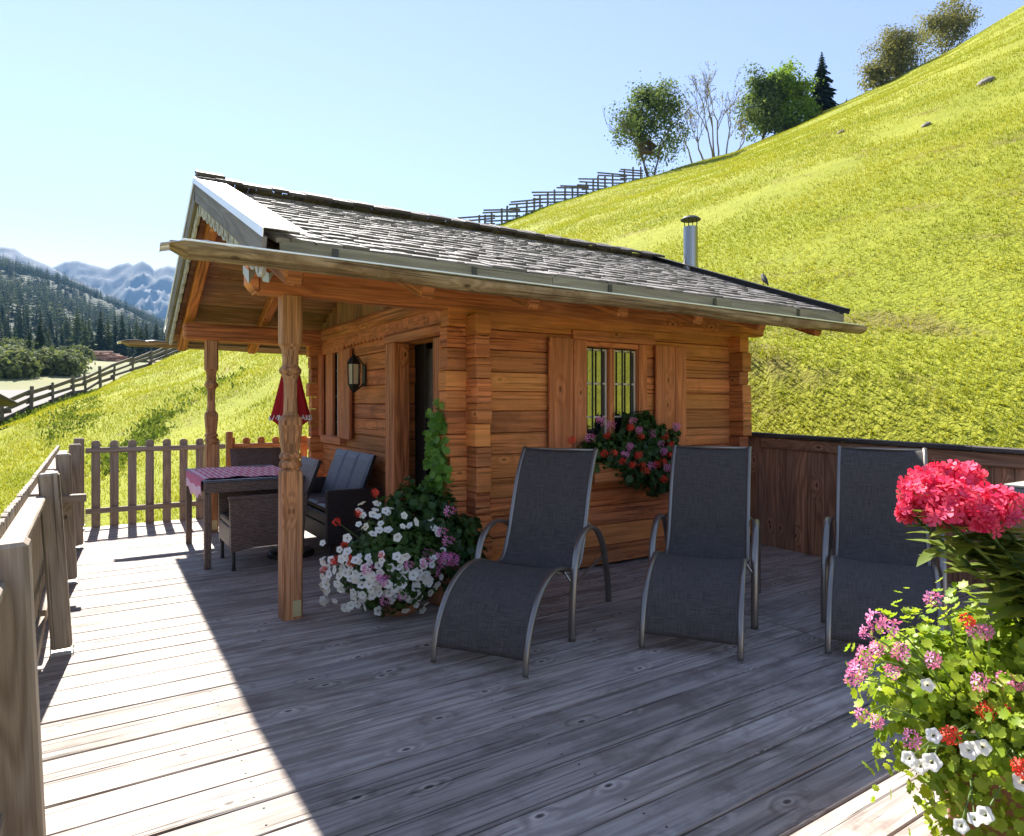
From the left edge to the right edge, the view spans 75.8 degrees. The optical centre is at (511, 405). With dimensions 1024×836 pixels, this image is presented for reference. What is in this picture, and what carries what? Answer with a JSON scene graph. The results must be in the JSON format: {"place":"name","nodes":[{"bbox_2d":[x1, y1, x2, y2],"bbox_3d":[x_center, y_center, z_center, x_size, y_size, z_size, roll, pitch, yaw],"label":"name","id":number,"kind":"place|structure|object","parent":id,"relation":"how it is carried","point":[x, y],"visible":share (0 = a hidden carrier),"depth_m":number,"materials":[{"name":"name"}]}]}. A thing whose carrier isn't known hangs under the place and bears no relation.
{"place":"outdoors","nodes":[
{"label":"outdoors","id":0,"kind":"place"},
{"bbox_2d":[0,247,148,316],"bbox_3d":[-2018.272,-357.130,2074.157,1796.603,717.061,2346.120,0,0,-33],"label":"mountain ridge","id":1,"kind":"structure","parent":0,"point":[10,253],"depth_m":2269.03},
{"bbox_2d":[52,261,175,321],"bbox_3d":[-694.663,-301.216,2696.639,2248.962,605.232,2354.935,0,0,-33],"label":"mountain","id":2,"kind":"structure","parent":0,"point":[145,286],"depth_m":2609.99,"materials":[{"name":"blue stone"}]},
{"bbox_2d":[0,5,1023,527],"bbox_3d":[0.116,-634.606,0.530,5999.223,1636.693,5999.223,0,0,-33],"label":"terrain","id":3,"kind":"structure","parent":0,"point":[776,371],"depth_m":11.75,"materials":[{"name":"green plant"}]},
{"bbox_2d":[0,305,7,327],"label":"conifer","id":4,"kind":"object","parent":3,"relation":"on","point":[2,313],"visible":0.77,"depth_m":284.73,"materials":[{"name":"green plant"}]},
{"bbox_2d":[2,313,11,336],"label":"conifer","id":5,"kind":"object","parent":3,"relation":"on","point":[5,323],"visible":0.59,"depth_m":228.24,"materials":[{"name":"green plant"}]},
{"bbox_2d":[4,311,11,339],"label":"conifer","id":6,"kind":"object","parent":3,"relation":"on","point":[8,325],"visible":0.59,"depth_m":205.65,"materials":[{"name":"green plant"}]},
{"bbox_2d":[0,394,17,405],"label":"barn","id":7,"kind":"structure","parent":3,"relation":"on","point":[5,401],"depth_m":22.61,"materials":[{"name":"brown wood"}]},
{"bbox_2d":[6,324,13,339],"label":"conifer","id":8,"kind":"object","parent":3,"relation":"on","point":[10,335],"visible":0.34,"depth_m":174.84,"materials":[{"name":"green plant"}]},
{"bbox_2d":[0,344,23,351],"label":"bush","id":9,"kind":"object","parent":3,"relation":"on","point":[5,346],"visible":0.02,"depth_m":91.29,"materials":[{"name":"green plant"}]},
{"bbox_2d":[11,311,16,332],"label":"conifer","id":10,"kind":"object","parent":3,"relation":"on","point":[14,323],"visible":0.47,"depth_m":258.63,"materials":[{"name":"green plant"}]},
{"bbox_2d":[0,350,31,378],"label":"bush","id":11,"kind":"object","parent":3,"relation":"on","point":[10,365],"visible":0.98,"depth_m":77.05,"materials":[{"name":"green plant"}]},
{"bbox_2d":[0,336,31,349],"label":"bush","id":12,"kind":"object","parent":3,"relation":"on","point":[11,341],"visible":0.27,"depth_m":148.79,"materials":[{"name":"green plant"}]},
{"bbox_2d":[12,310,21,336],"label":"conifer","id":13,"kind":"object","parent":3,"relation":"on","point":[17,317],"visible":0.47,"depth_m":242.77,"materials":[{"name":"green plant"}]},
{"bbox_2d":[16,307,25,340],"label":"conifer","id":14,"kind":"object","parent":3,"relation":"on","point":[19,330],"visible":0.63,"depth_m":189.89,"materials":[{"name":"green plant"}]},
{"bbox_2d":[16,305,27,339],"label":"conifer","id":15,"kind":"object","parent":3,"relation":"on","point":[22,328],"visible":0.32,"depth_m":225.40,"materials":[{"name":"green plant"}]},
{"bbox_2d":[2,343,44,378],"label":"bush","id":16,"kind":"object","parent":3,"relation":"on","point":[33,364],"visible":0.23,"depth_m":79.80,"materials":[{"name":"green plant"}]},
{"bbox_2d":[21,305,29,338],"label":"conifer","id":17,"kind":"object","parent":3,"relation":"on","point":[24,324],"visible":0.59,"depth_m":229.59,"materials":[{"name":"green plant"}]},
{"bbox_2d":[22,331,34,350],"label":"conifer","id":18,"kind":"object","parent":3,"relation":"on","point":[28,344],"visible":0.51,"depth_m":95.86,"materials":[{"name":"green plant"}]},
{"bbox_2d":[24,306,32,337],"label":"conifer","id":19,"kind":"object","parent":3,"relation":"on","point":[26,311],"visible":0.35,"depth_m":247.86,"materials":[{"name":"green plant"}]},
{"bbox_2d":[25,311,33,335],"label":"conifer","id":20,"kind":"object","parent":3,"relation":"on","point":[28,322],"visible":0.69,"depth_m":237.77,"materials":[{"name":"green plant"}]},
{"bbox_2d":[16,338,44,347],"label":"bush","id":21,"kind":"object","parent":3,"relation":"on","point":[30,342],"visible":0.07,"depth_m":160.13,"materials":[{"name":"green plant"}]},
{"bbox_2d":[32,307,38,331],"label":"conifer","id":22,"kind":"object","parent":3,"relation":"on","point":[36,321],"visible":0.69,"depth_m":296.93,"materials":[{"name":"green plant"}]},
{"bbox_2d":[26,350,49,375],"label":"bush","id":23,"kind":"object","parent":3,"relation":"on","point":[42,358],"visible":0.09,"depth_m":84.02,"materials":[{"name":"green plant"}]},
{"bbox_2d":[29,320,48,353],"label":"conifer","id":24,"kind":"object","parent":3,"relation":"on","point":[40,340],"visible":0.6,"depth_m":91.80,"materials":[{"name":"green plant"}]},
{"bbox_2d":[33,309,47,344],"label":"conifer","id":25,"kind":"object","parent":3,"relation":"on","point":[41,317],"visible":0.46,"depth_m":195.79,"materials":[{"name":"green plant"}]},
{"bbox_2d":[0,390,87,416],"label":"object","id":26,"kind":"structure","parent":3,"relation":"on","point":[9,393],"depth_m":35.27,"materials":[{"name":"grey"}]},
{"bbox_2d":[43,320,52,344],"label":"conifer","id":27,"kind":"object","parent":3,"relation":"on","point":[46,332],"visible":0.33,"depth_m":218.06,"materials":[{"name":"green plant"}]},
{"bbox_2d":[46,326,52,348],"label":"conifer","id":28,"kind":"object","parent":3,"relation":"on","point":[48,339],"visible":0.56,"depth_m":177.84,"materials":[{"name":"green plant"}]},
{"bbox_2d":[46,314,57,347],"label":"conifer","id":29,"kind":"object","parent":3,"relation":"on","point":[51,331],"visible":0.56,"depth_m":225.49,"materials":[{"name":"green plant"}]},
{"bbox_2d":[29,345,79,361],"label":"bush","id":30,"kind":"object","parent":3,"relation":"on","point":[42,350],"visible":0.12,"depth_m":86.87,"materials":[{"name":"green plant"}]},
{"bbox_2d":[51,324,60,348],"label":"conifer","id":31,"kind":"object","parent":3,"relation":"on","point":[56,341],"visible":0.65,"depth_m":181.80,"materials":[{"name":"green plant"}]},
{"bbox_2d":[57,322,65,350],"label":"conifer","id":32,"kind":"object","parent":3,"relation":"on","point":[62,338],"visible":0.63,"depth_m":189.79,"materials":[{"name":"green plant"}]},
{"bbox_2d":[59,313,74,345],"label":"conifer","id":33,"kind":"object","parent":3,"relation":"on","point":[66,332],"visible":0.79,"depth_m":240.96,"materials":[{"name":"green plant"}]},
{"bbox_2d":[40,347,95,376],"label":"bush","id":34,"kind":"object","parent":3,"relation":"on","point":[63,364],"visible":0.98,"depth_m":85.06,"materials":[{"name":"green plant"}]},
{"bbox_2d":[64,308,81,350],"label":"conifer","id":35,"kind":"object","parent":3,"relation":"on","point":[76,331],"visible":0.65,"depth_m":195.45,"materials":[{"name":"green plant"}]},
{"bbox_2d":[60,349,95,372],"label":"bush","id":36,"kind":"object","parent":3,"relation":"on","point":[80,355],"visible":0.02,"depth_m":92.34,"materials":[{"name":"green plant"}]},
{"bbox_2d":[61,344,97,360],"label":"bush","id":37,"kind":"object","parent":3,"relation":"on","point":[87,352],"visible":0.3,"depth_m":117.37,"materials":[{"name":"green plant"}]},
{"bbox_2d":[78,320,89,344],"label":"conifer","id":38,"kind":"object","parent":3,"relation":"on","point":[81,339],"visible":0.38,"depth_m":187.54,"materials":[{"name":"green plant"}]},
{"bbox_2d":[78,319,91,350],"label":"conifer","id":39,"kind":"object","parent":3,"relation":"on","point":[85,341],"visible":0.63,"depth_m":174.64,"materials":[{"name":"green plant"}]},
{"bbox_2d":[0,254,172,351],"bbox_3d":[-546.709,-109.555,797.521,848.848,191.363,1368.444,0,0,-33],"label":"forest","id":40,"kind":"object","parent":3,"relation":"on","point":[67,303],"visible":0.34,"depth_m":513.54,"materials":[{"name":"green plant"}]},
{"bbox_2d":[0,348,180,423],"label":"rail fence","id":41,"kind":"object","parent":3,"relation":"on","point":[30,393],"visible":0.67,"depth_m":30.96,"materials":[{"name":"brown wood"}]},
{"bbox_2d":[87,318,93,344],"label":"conifer","id":42,"kind":"object","parent":3,"relation":"on","point":[89,329],"visible":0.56,"depth_m":254.44,"materials":[{"name":"green plant"}]},
{"bbox_2d":[88,328,96,348],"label":"conifer","id":43,"kind":"object","parent":3,"relation":"on","point":[92,336],"visible":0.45,"depth_m":177.75,"materials":[{"name":"green plant"}]},
{"bbox_2d":[87,308,114,350],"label":"conifer","id":44,"kind":"object","parent":3,"relation":"on","point":[102,345],"visible":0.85,"depth_m":171.52,"materials":[{"name":"green plant"}]},
{"bbox_2d":[104,316,118,353],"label":"conifer","id":45,"kind":"object","parent":3,"relation":"on","point":[109,334],"visible":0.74,"depth_m":175.83,"materials":[{"name":"green plant"}]},
{"bbox_2d":[110,312,123,354],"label":"conifer","id":46,"kind":"object","parent":3,"relation":"on","point":[115,331],"visible":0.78,"depth_m":179.82,"materials":[{"name":"green plant"}]},
{"bbox_2d":[117,313,130,355],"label":"conifer","id":47,"kind":"object","parent":3,"relation":"on","point":[123,347],"visible":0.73,"depth_m":184.66,"materials":[{"name":"green plant"}]},
{"bbox_2d":[126,323,136,356],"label":"conifer","id":48,"kind":"object","parent":3,"relation":"on","point":[132,350],"visible":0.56,"depth_m":195.76,"materials":[{"name":"green plant"}]},
{"bbox_2d":[131,316,141,358],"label":"conifer","id":49,"kind":"object","parent":3,"relation":"on","point":[136,335],"visible":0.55,"depth_m":204.76,"materials":[{"name":"green plant"}]},
{"bbox_2d":[133,325,147,362],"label":"conifer","id":50,"kind":"object","parent":3,"relation":"on","point":[140,351],"visible":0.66,"depth_m":139.69,"materials":[{"name":"green plant"}]},
{"bbox_2d":[144,325,153,357],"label":"conifer","id":51,"kind":"object","parent":3,"relation":"on","point":[148,349],"visible":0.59,"depth_m":199.92,"materials":[{"name":"green plant"}]},
{"bbox_2d":[150,320,163,358],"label":"conifer","id":52,"kind":"object","parent":3,"relation":"on","point":[155,337],"visible":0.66,"depth_m":204.57,"materials":[{"name":"green plant"}]},
{"bbox_2d":[160,332,172,356],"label":"conifer","id":53,"kind":"object","parent":3,"relation":"on","point":[167,348],"visible":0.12,"depth_m":204.46,"materials":[{"name":"green plant"}]},
{"bbox_2d":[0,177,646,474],"bbox_3d":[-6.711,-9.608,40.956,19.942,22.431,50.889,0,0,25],"label":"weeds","id":54,"kind":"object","parent":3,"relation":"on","point":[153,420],"visible":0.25,"depth_m":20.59,"materials":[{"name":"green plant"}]},
{"bbox_2d":[38,517,994,835],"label":"deck","id":55,"kind":"structure","parent":3,"relation":"on","point":[184,691],"depth_m":2.95,"materials":[{"name":"grey wood"}]},
{"bbox_2d":[0,438,86,835],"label":"picket fence","id":56,"kind":"object","parent":55,"relation":"on","point":[42,524],"visible":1,"depth_m":1.96,"materials":[{"name":"brown wood"}]},
{"bbox_2d":[85,431,306,527],"bbox_3d":[-3.385,0.915,8.383,3.440,1.170,0.106,0,0,-33],"label":"picket fence","id":57,"kind":"object","parent":55,"relation":"on","point":[132,449],"visible":0.53,"depth_m":7.82,"materials":[{"name":"brown wood"}]},
{"bbox_2d":[186,465,303,569],"bbox_3d":[-2.611,1.022,6.363,0.840,0.755,1.310,0,0,-33],"label":"rattan table","id":58,"kind":"object","parent":55,"relation":"on","point":[229,484],"visible":0.42,"depth_m":5.74,"materials":[{"name":"black wicker"}]},
{"bbox_2d":[186,465,280,497],"bbox_3d":[-2.606,0.736,6.301,0.814,0.214,1.140,0,0,-33],"label":"table runner","id":59,"kind":"object","parent":58,"relation":"on","point":[193,482],"visible":0.91,"depth_m":6.20,"materials":[{"name":"red fabric"}]},
{"bbox_2d":[230,447,280,466],"bbox_3d":[-2.811,0.948,7.318,0.628,0.905,0.794,0,0,-27],"label":"rattan chair","id":60,"kind":"object","parent":55,"relation":"on","point":[253,456],"visible":0.08,"depth_m":7.60,"materials":[{"name":"wicker"}]},
{"bbox_2d":[218,456,321,570],"bbox_3d":[-2.207,0.948,5.987,0.794,0.905,0.628,0,0,-33],"label":"rattan chair","id":61,"kind":"object","parent":55,"relation":"on","point":[248,519],"visible":0.59,"depth_m":5.67,"materials":[{"name":"wicker"}]},
{"bbox_2d":[267,375,313,559],"bbox_3d":[-2.070,0.325,6.158,0.420,2.150,0.420,0,0,-33],"label":"parasol","id":62,"kind":"object","parent":55,"relation":"on","point":[302,408],"visible":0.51,"depth_m":6.10,"materials":[{"name":"fabric"}]},
{"bbox_2d":[305,448,382,555],"bbox_3d":[-1.778,0.935,6.601,0.540,0.930,1.230,0,0,-33],"label":"armchair","id":63,"kind":"object","parent":55,"relation":"on","point":[340,491],"visible":0.83,"depth_m":6.20,"materials":[{"name":"wicker"}]},
{"bbox_2d":[319,488,448,618],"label":"potted petunias","id":64,"kind":"object","parent":55,"relation":"on","point":[389,580],"visible":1,"depth_m":4.21,"materials":[{"name":"plant"}]},
{"bbox_2d":[366,476,493,604],"bbox_3d":[-0.565,0.957,4.668,0.819,0.907,0.684,0,0,31],"label":"potted geranium","id":65,"kind":"object","parent":55,"relation":"on","point":[458,532],"visible":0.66,"depth_m":4.57,"materials":[{"name":"plant"}]},
{"bbox_2d":[117,170,867,620],"bbox_3d":[-0.597,-0.419,6.973,5.990,3.762,5.640,0,0,-33],"label":"log cabin","id":66,"kind":"object","parent":55,"relation":"on","point":[537,340],"visible":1,"depth_m":5.59,"materials":[{"name":"brown wood"}]},
{"bbox_2d":[320,344,345,444],"bbox_3d":[-2.053,-0.120,7.630,0.130,1.120,0.780,0,0,-33],"label":"window","id":67,"kind":"structure","parent":66,"relation":"in","point":[325,438],"depth_m":7.63,"materials":[{"name":"brown wood"}]},
{"bbox_2d":[347,354,365,392],"bbox_3d":[-1.602,-0.325,6.755,0.193,0.390,0.130,0,0,-33],"label":"wall lantern","id":68,"kind":"object","parent":66,"relation":"attached to","point":[353,362],"depth_m":6.71,"materials":[{"name":"black metal"}]},
{"bbox_2d":[427,348,432,429],"bbox_3d":[-0.773,-0.075,6.171,0.050,0.910,1.122,0,0,-33],"label":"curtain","id":69,"kind":"object","parent":66,"relation":"hanging from","point":[430,378],"visible":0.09,"depth_m":6.12,"materials":[{"name":"fabric"}]},
{"bbox_2d":[417,398,453,501],"bbox_3d":[-0.557,0.647,4.950,0.227,1.407,0.358,0,0,-33],"label":"climbing vine","id":70,"kind":"object","parent":66,"relation":"attached to","point":[435,460],"visible":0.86,"depth_m":4.91,"materials":[{"name":"green plant"}]},
{"bbox_2d":[571,329,654,445],"bbox_3d":[0.892,-0.078,5.783,0.950,1.115,0.110,0,0,-33],"label":"window","id":71,"kind":"structure","parent":66,"relation":"in","point":[616,379],"depth_m":5.77,"materials":[{"name":"brown wood"}]},
{"bbox_2d":[567,410,681,496],"bbox_3d":[1.024,0.475,5.576,1.436,0.873,0.468,0,0,-33],"label":"window box","id":72,"kind":"object","parent":66,"relation":"attached to","point":[637,453],"visible":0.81,"depth_m":5.54,"materials":[{"name":"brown wood"}]},
{"bbox_2d":[761,273,768,284],"bbox_3d":[2.686,-1.335,6.992,0.052,0.145,0.144,0,0,-11],"label":"bird","id":73,"kind":"object","parent":66,"relation":"on","point":[764,278],"visible":1,"depth_m":6.98},
{"bbox_2d":[431,446,611,677],"bbox_3d":[0.106,0.849,4.140,0.691,1.105,1.495,0,0,23],"label":"sun lounger","id":74,"kind":"object","parent":55,"relation":"on","point":[489,607],"visible":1,"depth_m":4.16,"materials":[{"name":"fabric"}]},
{"bbox_2d":[639,444,760,660],"bbox_3d":[1.266,0.849,4.357,0.691,1.105,1.495,0,0,22],"label":"sun lounger","id":75,"kind":"object","parent":55,"relation":"on","point":[694,583],"visible":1,"depth_m":4.42,"materials":[{"name":"grey fabric"}]},
{"bbox_2d":[821,445,947,653],"bbox_3d":[2.358,0.849,4.197,0.691,1.105,1.495,0,0,29],"label":"sun lounger","id":76,"kind":"object","parent":55,"relation":"on","point":[870,555],"visible":0.83,"depth_m":4.34,"materials":[{"name":"grey fabric"}]},
{"bbox_2d":[748,432,1023,591],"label":"board fence","id":77,"kind":"object","parent":55,"relation":"on","point":[793,488],"visible":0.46,"depth_m":6.19,"materials":[{"name":"brown wood"}]},
{"bbox_2d":[933,718,1023,835],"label":"planter","id":78,"kind":"object","parent":55,"relation":"on","point":[1008,795],"visible":0.04,"depth_m":1.67,"materials":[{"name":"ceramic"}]},
{"bbox_2d":[843,577,1023,835],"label":"geranium bush","id":79,"kind":"object","parent":78,"relation":"in","point":[966,676],"visible":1,"depth_m":1.69,"materials":[{"name":"green plant"}]},
{"bbox_2d":[894,459,1023,674],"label":"phlox","id":80,"kind":"object","parent":78,"relation":"on","point":[959,498],"visible":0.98,"depth_m":1.71,"materials":[{"name":"pink plant"}]},
{"bbox_2d":[1004,481,1023,619],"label":"side table","id":81,"kind":"object","parent":55,"relation":"on","point":[1018,486],"visible":0.14,"depth_m":3.97,"materials":[{"name":"laminate"}]},
{"bbox_2d":[457,167,642,224],"bbox_3d":[4.061,-16.947,53.877,18.660,8.848,0.914,0,0,-32],"label":"stepped fence","id":82,"kind":"object","parent":3,"relation":"on","point":[516,209],"visible":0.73,"depth_m":53.20,"materials":[{"name":"grey wood"}]},
{"bbox_2d":[603,71,703,176],"bbox_3d":[12.281,-25.081,58.495,9.761,9.868,8.164,0,0,-33],"label":"broadleaf tree","id":83,"kind":"object","parent":3,"relation":"on","point":[639,121],"visible":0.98,"depth_m":58.40,"materials":[{"name":"green plant"}]},
{"bbox_2d":[636,139,656,154],"bbox_3d":[11.975,-22.970,58.545,1.705,1.061,0.960,0,0,-13],"label":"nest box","id":84,"kind":"object","parent":83,"relation":"attached to","point":[649,149],"visible":0.97,"depth_m":58.43,"materials":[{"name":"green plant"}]},
{"bbox_2d":[675,61,753,162],"bbox_3d":[19.392,-27.745,62.940,8.607,9.042,5.622,0,0,9],"label":"bare tree","id":85,"kind":"object","parent":3,"relation":"on","point":[706,96],"visible":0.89,"depth_m":63.27,"materials":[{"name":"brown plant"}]},
{"bbox_2d":[731,59,796,141],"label":"broadleaf tree","id":86,"kind":"object","parent":3,"relation":"on","point":[761,108],"visible":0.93,"depth_m":66.04,"materials":[{"name":"green plant"}]},
{"bbox_2d":[744,55,826,135],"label":"broadleaf tree","id":87,"kind":"object","parent":3,"relation":"on","point":[797,102],"visible":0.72,"depth_m":66.12,"materials":[{"name":"green plant"}]},
{"bbox_2d":[809,52,838,115],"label":"conifer","id":88,"kind":"object","parent":3,"relation":"on","point":[824,91],"visible":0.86,"depth_m":70.64,"materials":[{"name":"green plant"}]},
{"bbox_2d":[856,57,898,92],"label":"shrub","id":89,"kind":"object","parent":3,"relation":"on","point":[876,76],"visible":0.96,"depth_m":73.69,"materials":[{"name":"green plant"}]},
{"bbox_2d":[849,22,945,78],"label":"broadleaf tree","id":90,"kind":"object","parent":3,"relation":"on","point":[898,49],"visible":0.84,"depth_m":74.04,"materials":[{"name":"green plant"}]},
{"bbox_2d":[921,121,930,126],"bbox_3d":[12.729,-8.627,20.228,0.372,0.239,0.240,0,0,-33],"label":"boulder","id":91,"kind":"object","parent":3,"relation":"on","point":[926,124],"visible":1,"depth_m":20.14,"materials":[{"name":"grey stone"}]},
{"bbox_2d":[905,0,984,62],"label":"broadleaf tree","id":92,"kind":"object","parent":3,"relation":"on","point":[960,21],"visible":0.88,"depth_m":76.60,"materials":[{"name":"green plant"}]},
{"bbox_2d":[977,76,994,85],"bbox_3d":[16.607,-11.343,23.053,0.810,0.479,0.480,0,0,-33],"label":"boulder","id":93,"kind":"object","parent":3,"relation":"on","point":[986,80],"visible":0.77,"depth_m":22.84,"materials":[{"name":"grey stone"}]},
{"bbox_2d":[0,0,1023,269],"label":"sky","id":94,"kind":"structure","parent":0,"point":[110,110],"materials":[{"name":"blue"}]},
{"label":"gravel yard","id":95,"kind":"structure","parent":0,"visible":0},
{"bbox_2d":[64,351,159,362],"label":"log pile","id":96,"kind":"object","parent":95,"relation":"on","point":[107,355],"visible":0.27,"depth_m":149.19,"materials":[{"name":"brown wood"}]}
]}

